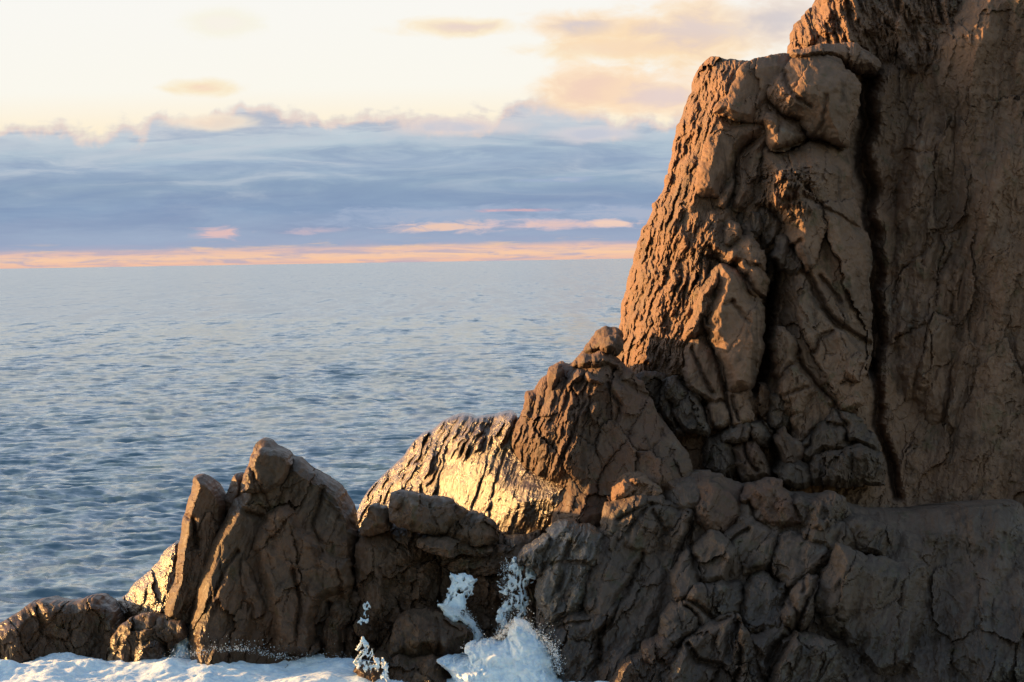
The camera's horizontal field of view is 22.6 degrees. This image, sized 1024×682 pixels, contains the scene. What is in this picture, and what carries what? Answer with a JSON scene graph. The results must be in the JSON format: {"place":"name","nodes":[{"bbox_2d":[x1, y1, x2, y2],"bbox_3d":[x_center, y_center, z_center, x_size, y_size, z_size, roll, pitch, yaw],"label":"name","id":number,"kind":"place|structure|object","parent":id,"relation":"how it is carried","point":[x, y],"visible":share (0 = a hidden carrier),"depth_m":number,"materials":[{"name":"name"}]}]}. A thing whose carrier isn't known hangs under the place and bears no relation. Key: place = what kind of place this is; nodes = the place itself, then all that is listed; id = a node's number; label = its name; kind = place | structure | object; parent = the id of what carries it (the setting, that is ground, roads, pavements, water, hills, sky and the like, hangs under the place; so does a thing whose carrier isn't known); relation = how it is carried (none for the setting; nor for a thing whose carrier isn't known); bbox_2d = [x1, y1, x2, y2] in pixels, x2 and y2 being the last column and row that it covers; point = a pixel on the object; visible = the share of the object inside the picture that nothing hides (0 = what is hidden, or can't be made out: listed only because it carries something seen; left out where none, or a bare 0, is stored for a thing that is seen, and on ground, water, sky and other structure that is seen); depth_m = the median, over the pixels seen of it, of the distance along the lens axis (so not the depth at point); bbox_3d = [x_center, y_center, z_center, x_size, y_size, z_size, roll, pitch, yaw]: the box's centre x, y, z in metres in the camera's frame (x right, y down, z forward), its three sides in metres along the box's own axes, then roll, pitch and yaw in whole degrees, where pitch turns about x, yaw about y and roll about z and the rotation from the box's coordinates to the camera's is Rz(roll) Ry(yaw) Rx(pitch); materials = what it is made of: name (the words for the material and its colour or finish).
{"place":"outdoors","nodes":[
{"label":"outdoors","id":0,"kind":"place"},
{"bbox_2d":[0,258,632,652],"bbox_3d":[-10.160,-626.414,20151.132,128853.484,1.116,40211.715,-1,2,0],"label":"sea","id":1,"kind":"structure","parent":0,"point":[134,402],"depth_m":348.14,"materials":[{"name":"blue liquid"}]},
{"bbox_2d":[0,593,124,662],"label":"shore rock","id":2,"kind":"object","parent":1,"relation":"in","point":[88,626],"visible":0.62,"depth_m":98.42,"materials":[{"name":"brown stone"}]},
{"bbox_2d":[107,611,188,661],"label":"boulder","id":3,"kind":"object","parent":1,"relation":"in","point":[129,634],"visible":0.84,"depth_m":96.20,"materials":[{"name":"brown stone"}]},
{"bbox_2d":[117,540,178,621],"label":"sunlit rock","id":4,"kind":"object","parent":1,"relation":"in","point":[149,590],"visible":0.52,"depth_m":99.78,"materials":[{"name":"beige stone"}]},
{"bbox_2d":[167,635,189,658],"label":"splash","id":5,"kind":"object","parent":1,"relation":"on","point":[178,647],"visible":0.29,"depth_m":96.27,"materials":[{"name":"white liquid"}]},
{"bbox_2d":[188,437,358,667],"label":"sea stack","id":6,"kind":"object","parent":1,"relation":"in","point":[278,573],"visible":0.95,"depth_m":96.60,"materials":[{"name":"brown stone"}]},
{"bbox_2d":[165,474,225,629],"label":"rock pinnacle","id":7,"kind":"object","parent":6,"relation":"on","point":[204,516],"visible":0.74,"depth_m":98.03,"materials":[{"name":"brown stone"}]},
{"bbox_2d":[224,472,243,515],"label":"rock spire","id":8,"kind":"object","parent":6,"relation":"on","point":[232,494],"visible":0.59,"depth_m":100.09,"materials":[{"name":"brown stone"}]},
{"bbox_2d":[0,652,608,681],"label":"surf","id":9,"kind":"structure","parent":1,"relation":"on","point":[63,667],"depth_m":93.39,"materials":[{"name":"white liquid"}]},
{"bbox_2d":[134,639,166,661],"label":"boulder","id":10,"kind":"object","parent":9,"relation":"in","point":[153,649],"visible":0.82,"depth_m":95.34,"materials":[{"name":"brown stone"}]},
{"bbox_2d":[353,636,389,681],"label":"cascade","id":11,"kind":"object","parent":9,"relation":"on","point":[376,666],"visible":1,"depth_m":90.84,"materials":[{"name":"white liquid"}]},
{"bbox_2d":[164,558,565,675],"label":"spray","id":12,"kind":"object","parent":1,"relation":"on","point":[463,613],"visible":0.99,"depth_m":93.74,"materials":[{"name":"white liquid"}]},
{"bbox_2d":[353,660,383,681],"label":"boulder","id":13,"kind":"object","parent":1,"relation":"in","point":[372,675],"visible":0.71,"depth_m":91.43,"materials":[{"name":"brown stone"}]},
{"bbox_2d":[373,650,387,668],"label":"boulder","id":14,"kind":"object","parent":13,"relation":"on","point":[379,654],"visible":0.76,"depth_m":92.42,"materials":[{"name":"brown stone"}]},
{"bbox_2d":[387,653,451,681],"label":"boulder","id":15,"kind":"object","parent":1,"relation":"in","point":[421,668],"visible":0.89,"depth_m":91.97,"materials":[{"name":"brown stone"}]},
{"bbox_2d":[344,523,540,662],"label":"rock bed","id":16,"kind":"object","parent":1,"relation":"in","point":[416,588],"visible":0.38,"depth_m":97.21,"materials":[{"name":"brown stone"}]},
{"bbox_2d":[353,618,368,637],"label":"boulder","id":17,"kind":"object","parent":16,"relation":"on","point":[361,630],"visible":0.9,"depth_m":95.19,"materials":[{"name":"brown stone"}]},
{"bbox_2d":[357,617,368,624],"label":"cascade","id":18,"kind":"object","parent":16,"relation":"on","point":[363,620],"visible":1,"depth_m":94.75,"materials":[{"name":"white liquid"}]},
{"bbox_2d":[362,601,370,621],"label":"cascade","id":19,"kind":"object","parent":16,"relation":"on","point":[364,606],"visible":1,"depth_m":95.11,"materials":[{"name":"white liquid"}]},
{"bbox_2d":[360,503,392,536],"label":"boulder","id":20,"kind":"object","parent":16,"relation":"on","point":[376,521],"visible":0.98,"depth_m":97.84,"materials":[{"name":"brown stone"}]},
{"bbox_2d":[354,532,441,626],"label":"rock mass","id":21,"kind":"object","parent":16,"relation":"on","point":[370,554],"visible":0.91,"depth_m":97.47,"materials":[{"name":"brown stone"}]},
{"bbox_2d":[388,490,467,534],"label":"boulder","id":22,"kind":"object","parent":16,"relation":"on","point":[420,513],"visible":0.99,"depth_m":97.36,"materials":[{"name":"brown stone"}]},
{"bbox_2d":[389,492,404,513],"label":"boulder","id":23,"kind":"object","parent":22,"relation":"on","point":[396,500],"visible":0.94,"depth_m":97.76,"materials":[{"name":"brown stone"}]},
{"bbox_2d":[388,607,472,658],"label":"boulder","id":24,"kind":"object","parent":16,"relation":"on","point":[416,632],"visible":0.88,"depth_m":94.12,"materials":[{"name":"brown stone"}]},
{"bbox_2d":[417,534,492,557],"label":"boulder","id":25,"kind":"object","parent":16,"relation":"on","point":[445,546],"visible":0.96,"depth_m":96.67,"materials":[{"name":"brown stone"}]},
{"bbox_2d":[437,573,482,639],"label":"cascade","id":26,"kind":"object","parent":16,"relation":"on","point":[458,582],"visible":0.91,"depth_m":95.47,"materials":[{"name":"white liquid"}]},
{"bbox_2d":[357,410,564,534],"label":"wet slab","id":27,"kind":"structure","parent":16,"relation":"on","point":[468,461],"depth_m":104.74,"materials":[{"name":"beige stone"}]},
{"bbox_2d":[440,510,499,546],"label":"boulder","id":28,"kind":"object","parent":16,"relation":"on","point":[474,528],"visible":0.91,"depth_m":97.08,"materials":[{"name":"brown stone"}]},
{"bbox_2d":[448,544,514,576],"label":"boulder","id":29,"kind":"object","parent":16,"relation":"on","point":[490,564],"visible":0.81,"depth_m":96.96,"materials":[{"name":"brown stone"}]},
{"bbox_2d":[464,576,509,638],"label":"boulder","id":30,"kind":"object","parent":16,"relation":"on","point":[486,619],"visible":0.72,"depth_m":96.55,"materials":[{"name":"brown stone"}]},
{"bbox_2d":[499,592,509,601],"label":"boulder","id":31,"kind":"object","parent":16,"relation":"on","point":[502,597],"visible":0.58,"depth_m":95.91,"materials":[{"name":"brown stone"}]},
{"bbox_2d":[509,607,518,622],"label":"boulder","id":32,"kind":"object","parent":16,"relation":"on","point":[515,611],"visible":0.29,"depth_m":96.52,"materials":[{"name":"brown stone"}]},
{"bbox_2d":[496,556,536,632],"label":"cascade","id":33,"kind":"object","parent":16,"relation":"on","point":[530,573],"visible":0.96,"depth_m":95.06,"materials":[{"name":"white liquid"}]},
{"bbox_2d":[521,566,536,624],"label":"boulder","id":34,"kind":"object","parent":16,"relation":"on","point":[530,586],"visible":0.46,"depth_m":96.05,"materials":[{"name":"brown stone"}]},
{"bbox_2d":[436,616,562,681],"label":"foam","id":35,"kind":"object","parent":1,"relation":"on","point":[518,655],"visible":0.94,"depth_m":90.85,"materials":[{"name":"white liquid"}]},
{"bbox_2d":[518,470,1023,681],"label":"rock outcrop","id":36,"kind":"object","parent":1,"relation":"in","point":[701,576],"visible":1,"depth_m":93.17,"materials":[{"name":"brown stone"}]},
{"bbox_2d":[512,326,692,527],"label":"rock ridge","id":37,"kind":"object","parent":36,"relation":"on","point":[591,427],"visible":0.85,"depth_m":100.00,"materials":[{"name":"brown stone"}]},
{"bbox_2d":[0,0,814,268],"label":"sky","id":38,"kind":"structure","parent":0,"point":[134,133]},
{"bbox_2d":[616,0,1023,507],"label":"cliff","id":39,"kind":"structure","parent":0,"point":[824,291],"depth_m":105.50,"materials":[{"name":"brown stone"}]},
{"bbox_2d":[787,0,961,78],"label":"crag","id":40,"kind":"structure","parent":39,"relation":"on","point":[905,32],"depth_m":110.55,"materials":[{"name":"brown stone"}]}
]}

